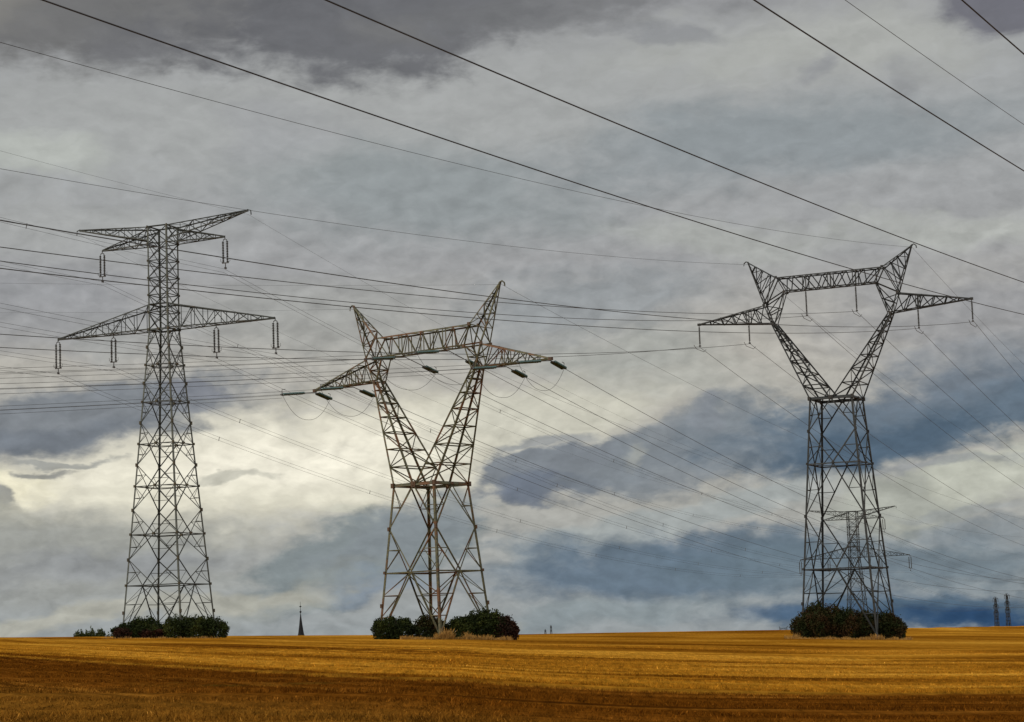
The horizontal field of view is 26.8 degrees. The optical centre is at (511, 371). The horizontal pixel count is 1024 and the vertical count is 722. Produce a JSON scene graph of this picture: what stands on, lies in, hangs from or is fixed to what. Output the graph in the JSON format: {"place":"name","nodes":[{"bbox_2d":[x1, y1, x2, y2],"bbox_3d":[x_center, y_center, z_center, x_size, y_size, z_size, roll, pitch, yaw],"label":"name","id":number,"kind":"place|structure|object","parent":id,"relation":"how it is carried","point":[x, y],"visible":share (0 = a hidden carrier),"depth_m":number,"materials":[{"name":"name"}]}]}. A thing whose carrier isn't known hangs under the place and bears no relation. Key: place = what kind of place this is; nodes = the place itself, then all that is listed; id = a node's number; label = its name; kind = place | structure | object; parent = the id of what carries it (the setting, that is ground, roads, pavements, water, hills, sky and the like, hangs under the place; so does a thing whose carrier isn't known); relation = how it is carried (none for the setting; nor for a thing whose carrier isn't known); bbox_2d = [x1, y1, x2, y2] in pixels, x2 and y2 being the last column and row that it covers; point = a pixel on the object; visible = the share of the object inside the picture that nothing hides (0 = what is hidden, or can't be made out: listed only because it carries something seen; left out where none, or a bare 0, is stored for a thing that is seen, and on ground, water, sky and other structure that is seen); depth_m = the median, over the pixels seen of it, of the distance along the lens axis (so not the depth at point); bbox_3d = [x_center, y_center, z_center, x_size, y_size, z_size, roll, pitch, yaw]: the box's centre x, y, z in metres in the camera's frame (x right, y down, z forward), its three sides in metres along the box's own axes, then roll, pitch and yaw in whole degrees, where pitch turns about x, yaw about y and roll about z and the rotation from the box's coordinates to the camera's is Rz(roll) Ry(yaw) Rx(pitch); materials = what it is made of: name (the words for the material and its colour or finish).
{"place":"outdoors","nodes":[
{"label":"outdoors","id":0,"kind":"place"},
{"bbox_2d":[1,219,966,559],"bbox_3d":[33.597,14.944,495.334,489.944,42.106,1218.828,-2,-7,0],"label":"earth wire","id":1,"kind":"object","parent":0,"point":[435,401],"visible":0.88,"depth_m":337.46,"materials":[{"name":"metal"}]},
{"bbox_2d":[105,628,912,639],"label":"dry grass","id":2,"kind":"structure","parent":0,"point":[449,634],"depth_m":223.20,"materials":[{"name":"plant"}]},
{"bbox_2d":[0,217,1021,579],"bbox_3d":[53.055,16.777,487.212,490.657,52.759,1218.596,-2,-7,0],"label":"twin cable","id":3,"kind":"object","parent":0,"point":[400,361],"visible":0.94,"depth_m":315.67,"materials":[{"name":"metal"}]},
{"bbox_2d":[6,152,1016,554],"bbox_3d":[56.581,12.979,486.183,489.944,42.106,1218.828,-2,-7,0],"label":"earth wire","id":4,"kind":"object","parent":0,"point":[400,302],"visible":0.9,"depth_m":304.41,"materials":[{"name":"metal"}]},
{"bbox_2d":[0,626,1023,721],"bbox_3d":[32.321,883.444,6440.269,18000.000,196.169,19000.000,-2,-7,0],"label":"ground","id":5,"kind":"structure","parent":0,"point":[997,638],"depth_m":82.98,"materials":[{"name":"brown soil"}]},
{"bbox_2d":[78,629,83,636],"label":"tree","id":6,"kind":"object","parent":5,"relation":"on","point":[81,634],"visible":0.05,"depth_m":556.18,"materials":[{"name":"green plant"}]},
{"bbox_2d":[87,626,95,636],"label":"tree","id":7,"kind":"object","parent":5,"relation":"on","point":[91,633],"visible":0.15,"depth_m":556.07,"materials":[{"name":"green plant"}]},
{"bbox_2d":[95,628,106,636],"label":"tree","id":8,"kind":"object","parent":5,"relation":"on","point":[99,633],"visible":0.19,"depth_m":555.89,"materials":[{"name":"green plant"}]},
{"bbox_2d":[110,615,165,637],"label":"shrub","id":9,"kind":"object","parent":5,"relation":"on","point":[137,624],"visible":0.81,"depth_m":262.73,"materials":[{"name":"green plant"}]},
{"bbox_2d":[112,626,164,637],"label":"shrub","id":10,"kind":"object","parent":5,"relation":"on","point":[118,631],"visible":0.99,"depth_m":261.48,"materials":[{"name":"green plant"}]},
{"bbox_2d":[54,209,280,637],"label":"lattice pylon","id":11,"kind":"object","parent":5,"relation":"on","point":[132,238],"visible":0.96,"depth_m":271.30,"materials":[{"name":"metal"}]},
{"bbox_2d":[1,366,1010,611],"bbox_3d":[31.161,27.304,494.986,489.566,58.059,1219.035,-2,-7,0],"label":"twin cable","id":12,"kind":"object","parent":11,"relation":"attached to","point":[405,502],"visible":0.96,"depth_m":362.96,"materials":[{"name":"metal"}]},
{"bbox_2d":[1,322,1013,608],"bbox_3d":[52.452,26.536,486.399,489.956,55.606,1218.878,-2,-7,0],"label":"twin cable","id":13,"kind":"object","parent":11,"relation":"attached to","point":[377,434],"visible":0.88,"depth_m":310.49,"materials":[{"name":"metal"}]},
{"bbox_2d":[1,303,1017,606],"bbox_3d":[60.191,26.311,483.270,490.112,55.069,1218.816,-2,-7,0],"label":"twin cable","id":14,"kind":"object","parent":11,"relation":"attached to","point":[381,409],"visible":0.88,"depth_m":291.25,"materials":[{"name":"metal"}]},
{"bbox_2d":[162,613,229,637],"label":"shrub","id":15,"kind":"object","parent":5,"relation":"on","point":[189,626],"visible":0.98,"depth_m":261.10,"materials":[{"name":"green plant"}]},
{"bbox_2d":[298,605,303,634],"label":"church spire","id":16,"kind":"structure","parent":5,"relation":"on","point":[300,631],"depth_m":1588.62,"materials":[{"name":"stone"}]},
{"bbox_2d":[370,614,415,638],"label":"shrub","id":17,"kind":"object","parent":5,"relation":"on","point":[391,627],"visible":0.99,"depth_m":223.89,"materials":[{"name":"green plant"}]},
{"bbox_2d":[281,280,566,633],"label":"lattice pylon","id":18,"kind":"object","parent":5,"relation":"on","point":[417,483],"visible":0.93,"depth_m":229.18,"materials":[{"name":"grey metal"}]},
{"bbox_2d":[0,353,1019,597],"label":"power cable","id":19,"kind":"object","parent":18,"relation":"hanging from","point":[435,377],"visible":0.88,"depth_m":221.07,"materials":[{"name":"metal"}]},
{"bbox_2d":[0,362,1020,577],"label":"power cable","id":20,"kind":"object","parent":18,"relation":"hanging from","point":[403,372],"visible":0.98,"depth_m":205.75,"materials":[{"name":"metal"}]},
{"bbox_2d":[0,360,1023,580],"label":"power cable","id":21,"kind":"object","parent":18,"relation":"hanging from","point":[405,389],"visible":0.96,"depth_m":226.95,"materials":[{"name":"metal"}]},
{"bbox_2d":[5,368,1022,583],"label":"power cable","id":22,"kind":"object","parent":18,"relation":"attached to","point":[420,375],"visible":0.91,"depth_m":215.00,"materials":[{"name":"metal"}]},
{"bbox_2d":[6,394,1023,607],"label":"power cable","id":23,"kind":"object","parent":18,"relation":"attached to","point":[406,431],"visible":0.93,"depth_m":243.98,"materials":[{"name":"metal"}]},
{"bbox_2d":[12,389,1023,590],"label":"power cable","id":24,"kind":"object","parent":18,"relation":"attached to","point":[406,410],"visible":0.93,"depth_m":234.52,"materials":[{"name":"metal"}]},
{"bbox_2d":[411,613,448,638],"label":"shrub","id":25,"kind":"object","parent":5,"relation":"on","point":[424,627],"visible":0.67,"depth_m":224.40,"materials":[{"name":"green plant"}]},
{"bbox_2d":[448,614,480,637],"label":"shrub","id":26,"kind":"object","parent":5,"relation":"on","point":[460,625],"visible":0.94,"depth_m":224.45,"materials":[{"name":"green plant"}]},
{"bbox_2d":[465,606,506,637],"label":"shrub","id":27,"kind":"object","parent":5,"relation":"on","point":[486,621],"visible":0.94,"depth_m":224.44,"materials":[{"name":"green plant"}]},
{"bbox_2d":[493,614,519,639],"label":"shrub","id":28,"kind":"object","parent":5,"relation":"on","point":[511,629],"visible":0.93,"depth_m":224.43,"materials":[{"name":"brown plant"}]},
{"bbox_2d":[694,243,976,634],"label":"lattice pylon","id":29,"kind":"object","parent":5,"relation":"on","point":[818,399],"visible":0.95,"depth_m":291.57,"materials":[{"name":"metal"}]},
{"bbox_2d":[0,42,977,317],"bbox_3d":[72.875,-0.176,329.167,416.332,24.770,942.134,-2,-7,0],"label":"earth wire","id":30,"kind":"object","parent":29,"relation":"attached to","point":[412,152],"visible":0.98,"depth_m":143.98,"materials":[{"name":"metal"}]},
{"bbox_2d":[0,247,1020,456],"bbox_3d":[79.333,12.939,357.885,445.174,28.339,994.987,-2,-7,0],"label":"power cable","id":31,"kind":"object","parent":29,"relation":"hanging from","point":[419,295],"visible":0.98,"depth_m":162.28,"materials":[{"name":"metal"}]},
{"bbox_2d":[0,220,1021,378],"bbox_3d":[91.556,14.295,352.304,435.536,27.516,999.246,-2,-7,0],"label":"power cable","id":32,"kind":"object","parent":29,"relation":"attached to","point":[417,286],"visible":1,"depth_m":126.21,"materials":[{"name":"metal"}]},
{"bbox_2d":[0,334,1022,528],"bbox_3d":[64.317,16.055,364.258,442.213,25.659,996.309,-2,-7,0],"label":"power cable","id":33,"kind":"object","parent":29,"relation":"hanging from","point":[421,353],"visible":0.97,"depth_m":193.74,"materials":[{"name":"metal"}]},
{"bbox_2d":[0,268,1023,431],"bbox_3d":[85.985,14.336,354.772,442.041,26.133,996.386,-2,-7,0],"label":"power cable","id":34,"kind":"object","parent":29,"relation":"hanging from","point":[413,312],"visible":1,"depth_m":142.89,"materials":[{"name":"metal"}]},
{"bbox_2d":[1,261,1022,487],"bbox_3d":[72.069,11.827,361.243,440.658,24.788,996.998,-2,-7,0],"label":"power cable","id":35,"kind":"object","parent":29,"relation":"hanging from","point":[442,310],"visible":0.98,"depth_m":181.71,"materials":[{"name":"metal"}]},
{"bbox_2d":[0,347,1023,545],"bbox_3d":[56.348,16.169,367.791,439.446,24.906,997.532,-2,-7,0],"label":"power cable","id":36,"kind":"object","parent":29,"relation":"hanging from","point":[411,359],"visible":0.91,"depth_m":211.55,"materials":[{"name":"metal"}]},
{"bbox_2d":[3,169,1022,466],"bbox_3d":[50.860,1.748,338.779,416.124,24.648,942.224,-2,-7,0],"label":"earth wire","id":37,"kind":"object","parent":29,"relation":"attached to","point":[455,239],"visible":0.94,"depth_m":199.68,"materials":[{"name":"metal"}]},
{"bbox_2d":[789,600,907,639],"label":"hedge","id":38,"kind":"object","parent":5,"relation":"on","point":[817,620],"visible":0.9,"depth_m":283.47,"materials":[{"name":"green plant"}]},
{"bbox_2d":[799,506,911,609],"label":"lattice pylon","id":39,"kind":"object","parent":5,"relation":"on","point":[848,534],"visible":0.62,"depth_m":613.61,"materials":[{"name":"metal"}]},
{"bbox_2d":[4,351,1020,609],"bbox_3d":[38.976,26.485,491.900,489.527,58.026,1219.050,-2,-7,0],"label":"twin cable","id":40,"kind":"object","parent":39,"relation":"attached to","point":[448,499],"visible":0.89,"depth_m":339.66,"materials":[{"name":"metal"}]},
{"bbox_2d":[993,596,999,625],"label":"distant pylon","id":41,"kind":"object","parent":5,"relation":"on","point":[995,610],"visible":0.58,"depth_m":1489.26,"materials":[{"name":"metal"}]},
{"bbox_2d":[1004,594,1010,625],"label":"distant pylon","id":42,"kind":"object","parent":5,"relation":"on","point":[1007,602],"visible":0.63,"depth_m":1489.24,"materials":[{"name":"metal"}]},
{"bbox_2d":[1,262,1022,581],"bbox_3d":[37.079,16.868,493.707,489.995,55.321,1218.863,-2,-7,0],"label":"twin cable","id":43,"kind":"object","parent":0,"point":[409,418],"visible":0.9,"depth_m":357.50,"materials":[{"name":"metal"}]},
{"bbox_2d":[0,0,1023,636],"label":"sky","id":44,"kind":"structure","parent":0,"point":[733,85],"materials":[{"name":"grey"}]},
{"bbox_2d":[22,283,1012,516],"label":"earth wire","id":45,"kind":"object","parent":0,"point":[495,284],"visible":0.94,"depth_m":213.56,"materials":[{"name":"metal"}]},
{"bbox_2d":[42,0,1023,314],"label":"power cable","id":46,"kind":"object","parent":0,"point":[444,138],"visible":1,"depth_m":105.16,"materials":[{"name":"black metal"}]},
{"bbox_2d":[61,309,1014,536],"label":"earth wire","id":47,"kind":"object","parent":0,"point":[492,371],"visible":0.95,"depth_m":273.89,"materials":[{"name":"metal"}]},
{"bbox_2d":[325,0,1023,282],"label":"power cable","id":48,"kind":"object","parent":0,"point":[629,128],"visible":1,"depth_m":104.14,"materials":[{"name":"black metal"}]},
{"bbox_2d":[753,0,1023,170],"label":"power cable","id":49,"kind":"object","parent":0,"point":[880,80],"visible":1,"depth_m":96.65,"materials":[{"name":"black metal"}]},
{"bbox_2d":[845,0,1023,124],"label":"earth wire","id":50,"kind":"object","parent":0,"point":[929,59],"visible":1,"depth_m":119.79,"materials":[{"name":"metal"}]},
{"bbox_2d":[961,0,1023,54],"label":"power cable","id":51,"kind":"object","parent":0,"point":[985,20],"visible":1,"depth_m":88.56,"materials":[{"name":"black metal"}]}
]}

